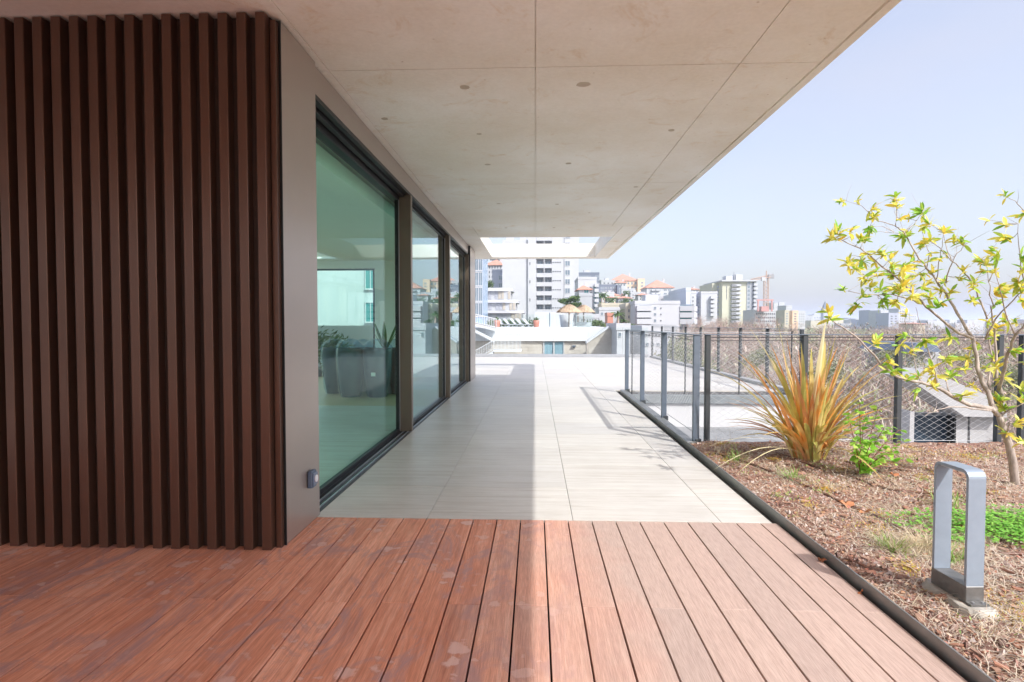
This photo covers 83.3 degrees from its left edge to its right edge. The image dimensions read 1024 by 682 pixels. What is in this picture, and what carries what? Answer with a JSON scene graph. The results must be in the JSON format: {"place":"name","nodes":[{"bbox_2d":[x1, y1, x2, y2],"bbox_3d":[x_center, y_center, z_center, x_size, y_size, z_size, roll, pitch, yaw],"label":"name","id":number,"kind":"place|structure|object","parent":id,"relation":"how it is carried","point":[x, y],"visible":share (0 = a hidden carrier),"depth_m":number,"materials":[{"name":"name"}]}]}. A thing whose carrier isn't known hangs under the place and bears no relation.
{"place":"outdoors","nodes":[
{"label":"outdoors","id":0,"kind":"place"},
{"bbox_2d":[317,271,372,325],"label":"neighbour block","id":1,"kind":"structure","parent":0,"point":[345,298],"depth_m":27.29,"materials":[{"name":"white paint"}]},
{"bbox_2d":[365,302,372,322],"bbox_3d":[-6.684,-1.356,27.220,0.526,1.017,0.120,0,2,2],"label":"window","id":2,"kind":"structure","parent":1,"relation":"in","point":[368,305],"depth_m":27.23,"materials":[{"name":"glass"}]},
{"bbox_2d":[318,377,438,486],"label":"interior floor","id":3,"kind":"structure","parent":0,"point":[348,435],"depth_m":7.08,"materials":[{"name":"beige tile"}]},
{"bbox_2d":[321,339,348,393],"bbox_3d":[-3.087,0.434,10.050,0.491,0.948,0.492,0,2,2],"label":"wrapped planter","id":4,"kind":"object","parent":3,"relation":"on","point":[330,369],"visible":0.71,"depth_m":9.88,"materials":[{"name":"plastic"}]},
{"bbox_2d":[335,339,363,396],"bbox_3d":[-2.689,0.442,9.583,0.489,0.960,0.492,0,2,2],"label":"wrapped planter","id":5,"kind":"object","parent":3,"relation":"on","point":[350,362],"visible":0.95,"depth_m":9.43,"materials":[{"name":"plastic"}]},
{"bbox_2d":[361,339,391,397],"bbox_3d":[-2.236,0.443,9.563,0.514,0.960,0.512,0,2,2],"label":"wrapped planter","id":6,"kind":"object","parent":3,"relation":"on","point":[377,365],"visible":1,"depth_m":9.40,"materials":[{"name":"plastic"}]},
{"bbox_2d":[374,323,394,393],"bbox_3d":[-2.188,0.275,9.979,0.467,1.269,0.390,0,2,2],"label":"potted agave","id":7,"kind":"object","parent":3,"relation":"on","point":[383,343],"visible":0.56,"depth_m":9.90,"materials":[{"name":"green plant"}]},
{"bbox_2d":[390,347,395,393],"bbox_3d":[-1.984,0.435,10.005,0.476,0.948,0.479,0,2,2],"label":"wrapped planter","id":8,"kind":"object","parent":3,"relation":"on","point":[393,375],"visible":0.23,"depth_m":9.82,"materials":[{"name":"plastic"}]},
{"bbox_2d":[318,357,785,529],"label":"terrace floor","id":9,"kind":"structure","parent":0,"point":[567,439],"depth_m":5.16,"materials":[{"name":"beige tile"}]},
{"bbox_2d":[318,326,372,366],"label":"garden wall","id":10,"kind":"structure","parent":9,"relation":"on","point":[363,334],"depth_m":16.40,"materials":[{"name":"concrete"}]},
{"bbox_2d":[317,252,438,376],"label":"interior end wall","id":11,"kind":"structure","parent":9,"relation":"on","point":[425,318],"depth_m":12.99,"materials":[{"name":"paint"}]},
{"bbox_2d":[317,269,374,376],"bbox_3d":[-4.489,-0.413,13.113,2.780,2.450,0.060,0,2,2],"label":"window","id":12,"kind":"structure","parent":11,"relation":"attached to","point":[320,371],"depth_m":13.03,"materials":[{"name":"teal glass"}]},
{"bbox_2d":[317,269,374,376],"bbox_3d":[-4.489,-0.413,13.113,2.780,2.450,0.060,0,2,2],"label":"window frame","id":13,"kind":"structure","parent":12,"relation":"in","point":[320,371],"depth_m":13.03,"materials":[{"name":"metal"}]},
{"bbox_2d":[315,67,468,511],"bbox_3d":[-1.174,-0.433,7.827,0.228,2.854,8.433,0,2,2],"label":"glazing frame","id":14,"kind":"object","parent":9,"relation":"on","point":[341,124],"visible":0.55,"depth_m":6.36,"materials":[{"name":"brown metal"}]},
{"bbox_2d":[276,20,319,544],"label":"metal cladding panel","id":15,"kind":"structure","parent":14,"relation":"attached to","point":[297,148],"depth_m":3.32,"materials":[{"name":"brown metal"}]},
{"bbox_2d":[307,469,317,488],"bbox_3d":[-1.200,0.830,3.478,0.046,0.100,0.076,0,2,2],"label":"outdoor socket","id":16,"kind":"object","parent":15,"relation":"attached to","point":[312,478],"visible":1,"depth_m":3.45,"materials":[{"name":"plastic"}]},
{"bbox_2d":[316,125,399,494],"bbox_3d":[-1.320,-0.233,5.004,0.046,2.565,2.771,0,2,2],"label":"sliding door","id":17,"kind":"structure","parent":14,"relation":"attached to","point":[330,482],"depth_m":6.32,"materials":[{"name":"black metal"}]},
{"bbox_2d":[412,208,445,423],"bbox_3d":[-1.151,-0.322,7.875,0.046,2.565,2.798,0,2,2],"label":"sliding door","id":18,"kind":"structure","parent":14,"relation":"attached to","point":[442,287],"depth_m":9.11,"materials":[{"name":"metal"}]},
{"bbox_2d":[450,244,464,391],"bbox_3d":[-1.041,-0.408,10.632,0.046,2.565,2.538,0,2,2],"label":"sliding door","id":19,"kind":"structure","parent":14,"relation":"attached to","point":[457,284],"depth_m":10.88,"materials":[{"name":"glass"}]},
{"bbox_2d":[468,246,474,381],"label":"metal cladding panel","id":20,"kind":"structure","parent":14,"relation":"attached to","point":[471,252],"depth_m":12.21,"materials":[{"name":"grey metal"}]},
{"bbox_2d":[475,328,647,356],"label":"parapet wall","id":21,"kind":"structure","parent":9,"relation":"on","point":[550,355],"depth_m":20.62,"materials":[{"name":"concrete"}]},
{"bbox_2d":[620,390,695,447],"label":"terrace edge kerb","id":22,"kind":"structure","parent":9,"relation":"on","point":[675,433],"depth_m":7.00,"materials":[{"name":"concrete"}]},
{"bbox_2d":[625,329,701,441],"bbox_3d":[1.924,0.413,7.886,0.085,1.094,4.380,0,2,2],"label":"wire fence","id":23,"kind":"object","parent":22,"relation":"on","point":[696,392],"visible":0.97,"depth_m":7.12,"materials":[{"name":"grey metal"}]},
{"bbox_2d":[629,331,792,394],"bbox_3d":[3.448,0.426,10.038,2.850,1.195,0.060,0,2,2],"label":"wire fence","id":24,"kind":"object","parent":9,"relation":"on","point":[685,377],"visible":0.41,"depth_m":10.03,"materials":[{"name":"silver metal"}]},
{"bbox_2d":[650,356,793,392],"bbox_3d":[4.957,0.768,15.195,0.155,0.160,10.810,0,2,0],"label":"terrace edge coping","id":25,"kind":"object","parent":9,"relation":"on","point":[746,379],"visible":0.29,"depth_m":12.76,"materials":[{"name":"concrete"}]},
{"bbox_2d":[632,394,788,403],"bbox_3d":[3.472,0.992,9.827,2.945,0.146,0.045,0,2,2],"label":"edge flashing","id":26,"kind":"object","parent":25,"relation":"attached to","point":[725,400],"visible":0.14,"depth_m":9.80,"materials":[{"name":"metal"}]},
{"bbox_2d":[651,326,804,386],"bbox_3d":[4.948,0.183,15.117,0.070,1.104,10.748,0,2,0],"label":"wire fence","id":27,"kind":"object","parent":25,"relation":"on","point":[767,364],"visible":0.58,"depth_m":13.01,"materials":[{"name":"metal"}]},
{"bbox_2d":[686,442,995,681],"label":"planting bed edging","id":28,"kind":"object","parent":9,"relation":"attached to","point":[967,670],"visible":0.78,"depth_m":2.58,"materials":[{"name":"grey metal"}]},
{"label":"interior side wall","id":29,"kind":"structure","parent":9,"relation":"on","visible":0},
{"bbox_2d":[0,0,901,258],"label":"concrete canopy","id":30,"kind":"object","parent":29,"relation":"on","point":[615,125],"visible":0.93,"depth_m":3.95,"materials":[{"name":"beige concrete"}]},
{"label":"interior left wall","id":31,"kind":"structure","parent":9,"relation":"on","visible":0},
{"bbox_2d":[316,143,438,260],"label":"interior ceiling","id":32,"kind":"structure","parent":31,"relation":"attached to","point":[355,218],"depth_m":7.94,"materials":[{"name":"paint"}]},
{"bbox_2d":[646,403,791,427],"bbox_3d":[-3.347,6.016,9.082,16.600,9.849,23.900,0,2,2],"label":"low wall","id":33,"kind":"structure","parent":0,"point":[718,421],"depth_m":9.86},
{"bbox_2d":[466,529,593,681],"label":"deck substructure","id":34,"kind":"object","parent":33,"relation":"on","point":[547,610],"depth_m":2.53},
{"bbox_2d":[0,517,966,681],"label":"timber deck","id":35,"kind":"structure","parent":34,"relation":"on","point":[330,599],"depth_m":2.45,"materials":[{"name":"brown wood"}]},
{"bbox_2d":[0,12,283,549],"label":"slatted metal wall","id":36,"kind":"structure","parent":35,"relation":"on","point":[141,398],"depth_m":3.09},
{"bbox_2d":[599,301,890,371],"bbox_3d":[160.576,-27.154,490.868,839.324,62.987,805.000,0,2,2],"label":"hillside","id":37,"kind":"structure","parent":0,"point":[862,330],"depth_m":367.40,"materials":[{"name":"plant"}]},
{"bbox_2d":[595,307,619,323],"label":"hillside house","id":38,"kind":"structure","parent":37,"relation":"on","point":[601,311],"depth_m":129.10,"materials":[{"name":"white paint"}]},
{"bbox_2d":[731,311,781,348],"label":"bare tree","id":39,"kind":"object","parent":37,"relation":"on","point":[774,320],"visible":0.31,"depth_m":137.63,"materials":[{"name":"plant"}]},
{"bbox_2d":[751,271,773,305],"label":"tower crane","id":40,"kind":"object","parent":37,"relation":"on","point":[768,277],"visible":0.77,"depth_m":294.43,"materials":[{"name":"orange metal"}]},
{"bbox_2d":[488,0,1023,319],"label":"sky","id":41,"kind":"structure","parent":0,"point":[926,106],"materials":[{"name":"blue"}]},
{"bbox_2d":[691,439,1023,681],"bbox_3d":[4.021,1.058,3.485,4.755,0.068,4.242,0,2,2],"label":"mulch","id":42,"kind":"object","parent":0,"point":[940,615],"depth_m":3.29,"materials":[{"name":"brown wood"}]},
{"bbox_2d":[707,322,895,479],"bbox_3d":[2.443,0.406,4.867,1.335,1.230,1.728,1,2,38],"label":"spiky flax plant","id":43,"kind":"object","parent":42,"relation":"on","point":[810,410],"visible":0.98,"depth_m":4.86,"materials":[{"name":"orange plant"}]},
{"bbox_2d":[707,441,1019,634],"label":"weeds","id":44,"kind":"object","parent":42,"relation":"on","point":[869,488],"visible":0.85,"depth_m":4.19,"materials":[{"name":"plant"}]},
{"bbox_2d":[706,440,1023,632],"bbox_3d":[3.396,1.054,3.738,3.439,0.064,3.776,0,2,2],"label":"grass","id":45,"kind":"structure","parent":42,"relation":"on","point":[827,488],"depth_m":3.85,"materials":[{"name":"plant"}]},
{"bbox_2d":[714,453,1023,576],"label":"drip hose","id":46,"kind":"object","parent":42,"relation":"on","point":[910,531],"visible":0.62,"depth_m":3.64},
{"bbox_2d":[842,401,913,474],"bbox_3d":[2.825,0.752,4.424,0.820,0.581,0.376,-1,2,-38],"label":"leafy shrub","id":47,"kind":"object","parent":42,"relation":"on","point":[864,453],"visible":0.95,"depth_m":4.41,"materials":[{"name":"green plant"}]},
{"bbox_2d":[863,529,929,554],"bbox_3d":[1.979,1.031,2.970,0.307,0.117,0.349,1,2,36],"label":"grass tuft","id":48,"kind":"object","parent":42,"relation":"on","point":[894,546],"visible":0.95,"depth_m":2.98,"materials":[{"name":"plant"}]},
{"bbox_2d":[775,452,1023,503],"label":"drip hose","id":49,"kind":"object","parent":42,"relation":"on","point":[910,491],"visible":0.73,"depth_m":4.11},
{"bbox_2d":[816,188,1023,485],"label":"tree","id":50,"kind":"object","parent":42,"relation":"on","point":[996,410],"visible":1,"depth_m":4.19,"materials":[{"name":"yellow plant"}]},
{"bbox_2d":[874,510,989,565],"bbox_3d":[2.143,1.004,2.985,0.549,0.190,0.563,-1,2,-24],"label":"grass tuft","id":51,"kind":"object","parent":42,"relation":"on","point":[912,539],"visible":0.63,"depth_m":3.00,"materials":[{"name":"plant"}]},
{"bbox_2d":[881,503,1023,547],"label":"clover patch","id":52,"kind":"object","parent":42,"relation":"on","point":[1007,523],"visible":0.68,"depth_m":3.28,"materials":[{"name":"green plant"}]},
{"bbox_2d":[921,578,997,619],"bbox_3d":[1.899,1.110,2.450,0.150,0.075,0.334,0,2,2],"label":"concrete footing","id":53,"kind":"object","parent":42,"relation":"on","point":[954,602],"visible":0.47,"depth_m":2.36,"materials":[{"name":"concrete"}]},
{"bbox_2d":[931,461,989,606],"bbox_3d":[1.899,0.801,2.438,0.076,0.548,0.222,0,2,-1],"label":"bollard light","id":54,"kind":"object","parent":53,"relation":"on","point":[967,587],"visible":1,"depth_m":2.38,"materials":[{"name":"metal"}]},
{"bbox_2d":[884,367,1006,442],"bbox_3d":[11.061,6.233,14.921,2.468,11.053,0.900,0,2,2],"label":"garage building","id":55,"kind":"structure","parent":0,"point":[940,415],"depth_m":14.63,"materials":[{"name":"concrete"}]},
{"bbox_2d":[914,415,946,442],"bbox_3d":[10.771,2.391,14.938,0.992,0.926,0.050,0,2,2],"label":"window","id":56,"kind":"structure","parent":55,"relation":"in","point":[922,429],"depth_m":14.91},
{"bbox_2d":[947,414,955,442],"bbox_3d":[11.252,2.379,14.753,0.047,0.993,0.260,0,2,2],"label":"window","id":57,"kind":"structure","parent":55,"relation":"in","point":[953,425],"depth_m":14.72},
{"bbox_3d":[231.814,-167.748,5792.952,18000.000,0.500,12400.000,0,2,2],"label":"city ground","id":58,"kind":"structure","parent":0,"visible":0},
{"bbox_2d":[475,259,487,326],"bbox_3d":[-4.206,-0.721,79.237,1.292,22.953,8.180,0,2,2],"label":"glass office","id":59,"kind":"structure","parent":58,"relation":"on","point":[481,286],"depth_m":75.11,"materials":[{"name":"white paint"}]},
{"bbox_2d":[488,259,501,287],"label":"city building","id":60,"kind":"structure","parent":58,"relation":"on","point":[495,264],"depth_m":234.98,"materials":[{"name":"white paint"}]},
{"bbox_2d":[492,269,501,287],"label":"city building","id":61,"kind":"structure","parent":58,"relation":"on","point":[497,277],"depth_m":204.77,"materials":[{"name":"white paint"}]},
{"bbox_2d":[488,311,524,325],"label":"terraced block","id":62,"kind":"structure","parent":58,"relation":"on","point":[507,315],"depth_m":105.95,"materials":[{"name":"white paint"}]},
{"bbox_2d":[488,300,519,310],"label":"terraced block","id":63,"kind":"structure","parent":62,"relation":"on","point":[502,305],"depth_m":113.92,"materials":[{"name":"white paint"}]},
{"bbox_2d":[488,288,514,299],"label":"terraced block","id":64,"kind":"structure","parent":63,"relation":"on","point":[499,293],"depth_m":121.88,"materials":[{"name":"white paint"}]},
{"bbox_2d":[475,326,604,353],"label":"pool terrace building","id":65,"kind":"structure","parent":58,"relation":"on","point":[548,340],"depth_m":65.11,"materials":[{"name":"white paint"}]},
{"bbox_2d":[475,314,521,353],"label":"white staircase","id":66,"kind":"structure","parent":65,"relation":"on","point":[482,325],"depth_m":62.51,"materials":[{"name":"metal"}]},
{"bbox_2d":[535,312,564,326],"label":"pool kiosk","id":67,"kind":"object","parent":65,"relation":"on","point":[549,319],"visible":0.71,"depth_m":73.82,"materials":[{"name":"white paint"}]},
{"bbox_2d":[543,341,563,353],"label":"window","id":68,"kind":"structure","parent":65,"relation":"in","point":[549,345],"depth_m":65.25,"materials":[{"name":"glass"}]},
{"bbox_2d":[559,314,574,326],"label":"round pool bar","id":69,"kind":"object","parent":65,"relation":"on","point":[563,320],"visible":0.92,"depth_m":69.03,"materials":[{"name":"white paint"}]},
{"bbox_2d":[556,304,581,326],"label":"thatched parasol","id":70,"kind":"object","parent":65,"relation":"on","point":[568,308],"visible":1,"depth_m":66.05,"materials":[{"name":"beige plant"}]},
{"bbox_2d":[502,237,578,325],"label":"apartment tower","id":71,"kind":"structure","parent":58,"relation":"on","point":[540,285],"depth_m":189.13,"materials":[{"name":"white paint"}]},
{"bbox_2d":[577,293,591,313],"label":"city building","id":72,"kind":"structure","parent":58,"relation":"on","point":[585,298],"depth_m":144.12,"materials":[{"name":"concrete"}]},
{"bbox_2d":[574,277,598,325],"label":"city building","id":73,"kind":"structure","parent":58,"relation":"on","point":[579,282],"depth_m":163.83,"materials":[{"name":"white paint"}]},
{"bbox_2d":[612,273,636,291],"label":"city building","id":74,"kind":"structure","parent":58,"relation":"on","point":[631,282],"depth_m":396.12,"materials":[{"name":"white paint"}]},
{"bbox_2d":[619,303,629,322],"bbox_3d":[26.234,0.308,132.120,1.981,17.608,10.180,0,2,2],"label":"hillside house","id":75,"kind":"structure","parent":58,"relation":"on","point":[626,307],"depth_m":127.63,"materials":[{"name":"beige paint"}]},
{"bbox_2d":[640,279,674,295],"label":"city building","id":76,"kind":"structure","parent":58,"relation":"on","point":[659,288],"depth_m":326.37,"materials":[{"name":"white paint"}]},
{"bbox_2d":[627,295,696,360],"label":"city building","id":77,"kind":"structure","parent":58,"relation":"on","point":[650,310],"depth_m":120.66,"materials":[{"name":"white paint"}]},
{"bbox_2d":[669,288,690,338],"bbox_3d":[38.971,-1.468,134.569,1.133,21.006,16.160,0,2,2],"label":"city building","id":78,"kind":"structure","parent":58,"relation":"on","point":[682,295],"depth_m":129.34,"materials":[{"name":"concrete"}]},
{"bbox_2d":[654,335,722,371],"bbox_3d":[8.921,5.367,29.692,3.044,11.864,3.990,-1,2,-35],"label":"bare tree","id":79,"kind":"object","parent":58,"relation":"on","point":[677,347],"visible":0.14,"depth_m":29.66,"materials":[{"name":"plant"}]},
{"bbox_2d":[698,291,717,329],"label":"city building","id":80,"kind":"structure","parent":58,"relation":"on","point":[707,306],"depth_m":187.34,"materials":[{"name":"white paint"}]},
{"bbox_2d":[699,283,718,322],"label":"city building","id":81,"kind":"structure","parent":58,"relation":"on","point":[712,287],"depth_m":262.10,"materials":[{"name":"grey paint"}]},
{"bbox_2d":[703,272,758,329],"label":"city building","id":82,"kind":"structure","parent":58,"relation":"on","point":[737,295],"depth_m":255.66,"materials":[{"name":"yellow paint"}]},
{"bbox_2d":[743,310,775,343],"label":"city building","id":83,"kind":"structure","parent":58,"relation":"on","point":[748,314],"depth_m":235.96,"materials":[{"name":"white paint"}]},
{"bbox_2d":[776,310,789,333],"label":"skyline block","id":84,"kind":"structure","parent":58,"relation":"on","point":[783,315],"depth_m":325.47,"materials":[{"name":"beige paint"}]},
{"bbox_2d":[859,310,873,328],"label":"skyline block","id":85,"kind":"structure","parent":58,"relation":"on","point":[863,316],"depth_m":417.76,"materials":[{"name":"concrete"}]},
{"bbox_2d":[868,310,888,330],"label":"skyline block","id":86,"kind":"structure","parent":58,"relation":"on","point":[872,319],"depth_m":398.02,"materials":[{"name":"white paint"}]},
{"bbox_2d":[876,313,898,329],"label":"skyline block","id":87,"kind":"structure","parent":58,"relation":"on","point":[888,319],"depth_m":372.69,"materials":[{"name":"concrete"}]},
{"bbox_2d":[887,308,908,326],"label":"skyline block","id":88,"kind":"structure","parent":58,"relation":"on","point":[902,319],"depth_m":418.66,"materials":[{"name":"white paint"}]},
{"bbox_2d":[805,319,1023,336],"bbox_3d":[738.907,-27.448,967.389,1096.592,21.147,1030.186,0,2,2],"label":"distant houses","id":89,"kind":"structure","parent":58,"relation":"on","point":[977,323],"depth_m":502.70,"materials":[{"name":"white paint"}]},
{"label":"wood floor","id":90,"kind":"structure","parent":0,"visible":0},
{"bbox_2d":[606,323,630,353],"bbox_3d":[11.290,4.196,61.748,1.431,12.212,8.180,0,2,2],"label":"house","id":91,"kind":"structure","parent":90,"relation":"on","point":[618,343],"depth_m":57.66,"materials":[{"name":"white paint"}]},
{"bbox_2d":[585,326,611,353],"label":"stone wing wall","id":92,"kind":"structure","parent":91,"relation":"attached to","point":[600,342],"depth_m":61.68,"materials":[{"name":"white paint"}]},
{"bbox_2d":[630,325,663,356],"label":"house","id":93,"kind":"structure","parent":90,"relation":"on","point":[645,328],"depth_m":59.52,"materials":[{"name":"white paint"}]},
{"bbox_2d":[711,325,792,377],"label":"bare tree","id":94,"kind":"object","parent":90,"relation":"on","point":[733,350],"visible":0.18,"depth_m":59.34,"materials":[{"name":"plant"}]},
{"bbox_2d":[743,344,775,378],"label":"green tree","id":95,"kind":"object","parent":90,"relation":"on","point":[756,357],"visible":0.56,"depth_m":41.13,"materials":[{"name":"plant"}]},
{"bbox_2d":[798,359,847,386],"bbox_3d":[17.924,6.101,33.309,2.580,10.173,2.331,1,2,24],"label":"green tree","id":96,"kind":"object","parent":90,"relation":"on","point":[832,369],"visible":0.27,"depth_m":32.80,"materials":[{"name":"plant"}]},
{"bbox_2d":[675,321,1023,442],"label":"brushwood","id":97,"kind":"object","parent":90,"relation":"on","point":[911,404],"visible":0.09,"depth_m":53.93,"materials":[{"name":"brown plant"}]},
{"bbox_2d":[793,347,907,441],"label":"bare tree","id":98,"kind":"object","parent":90,"relation":"on","point":[863,359],"visible":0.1,"depth_m":49.22,"materials":[{"name":"plant"}]},
{"bbox_2d":[830,362,926,441],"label":"bare tree","id":99,"kind":"object","parent":90,"relation":"on","point":[862,394],"visible":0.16,"depth_m":40.06,"materials":[{"name":"plant"}]},
{"bbox_2d":[837,360,934,439],"bbox_3d":[23.621,6.020,36.943,7.674,10.398,9.099,-1,2,-27],"label":"bare tree","id":100,"kind":"object","parent":90,"relation":"on","point":[890,396],"visible":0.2,"depth_m":35.45,"materials":[{"name":"plant"}]},
{"bbox_2d":[836,393,936,442],"bbox_3d":[18.988,7.089,29.134,8.952,8.726,9.129,1,2,36],"label":"bare tree","id":101,"kind":"object","parent":90,"relation":"on","point":[878,421],"visible":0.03,"depth_m":31.18,"materials":[{"name":"plant"}]},
{"bbox_2d":[868,347,925,440],"bbox_3d":[25.885,5.655,38.967,2.846,10.712,3.335,0,2,-15],"label":"green tree","id":102,"kind":"object","parent":90,"relation":"on","point":[891,355],"visible":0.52,"depth_m":38.77,"materials":[{"name":"plant"}]},
{"bbox_2d":[862,348,938,440],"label":"house","id":103,"kind":"structure","parent":90,"relation":"on","point":[918,353],"depth_m":53.79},
{"bbox_2d":[860,341,940,351],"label":"slate roof","id":104,"kind":"structure","parent":103,"relation":"on","point":[888,346],"depth_m":55.02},
{"bbox_2d":[903,353,1007,408],"bbox_3d":[30.930,5.856,40.489,7.754,10.505,9.193,0,2,4],"label":"bare tree","id":105,"kind":"object","parent":90,"relation":"on","point":[969,371],"visible":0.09,"depth_m":39.14,"materials":[{"name":"plant"}]},
{"bbox_2d":[938,348,990,382],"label":"green tree","id":106,"kind":"object","parent":90,"relation":"on","point":[973,361],"visible":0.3,"depth_m":44.55,"materials":[{"name":"plant"}]},
{"bbox_2d":[989,363,1017,429],"bbox_3d":[26.958,6.231,31.216,2.504,10.042,2.739,0,2,2],"label":"green tree","id":107,"kind":"object","parent":90,"relation":"on","point":[1013,370],"visible":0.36,"depth_m":30.83,"materials":[{"name":"plant"}]},
{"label":"rear garden ground","id":108,"kind":"structure","parent":0,"visible":0},
{"bbox_2d":[318,325,355,368],"bbox_3d":[-6.099,0.083,15.080,3.860,1.914,1.400,0,2,2],"label":"garden shrub","id":109,"kind":"object","parent":108,"relation":"on","point":[334,342],"visible":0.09,"depth_m":15.25,"materials":[{"name":"green plant"}]},
{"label":"bed base","id":110,"kind":"structure","parent":0,"visible":0},
{"bbox_2d":[677,427,786,441],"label":"roof","id":111,"kind":"structure","parent":110,"relation":"on","point":[688,432],"depth_m":9.21,"materials":[{"name":"concrete"}]},
{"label":"bed rear kerb","id":112,"kind":"structure","parent":0,"visible":0},
{"bbox_2d":[703,334,1006,442],"bbox_3d":[3.403,0.504,5.775,2.920,1.144,0.085,0,2,2],"label":"wire fence","id":113,"kind":"object","parent":112,"relation":"on","point":[897,412],"visible":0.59,"depth_m":5.78,"materials":[{"name":"grey metal"}]},
{"bbox_2d":[1007,334,1023,442],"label":"wire fence","id":114,"kind":"object","parent":112,"relation":"on","point":[1020,408],"visible":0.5,"depth_m":5.67,"materials":[{"name":"metal"}]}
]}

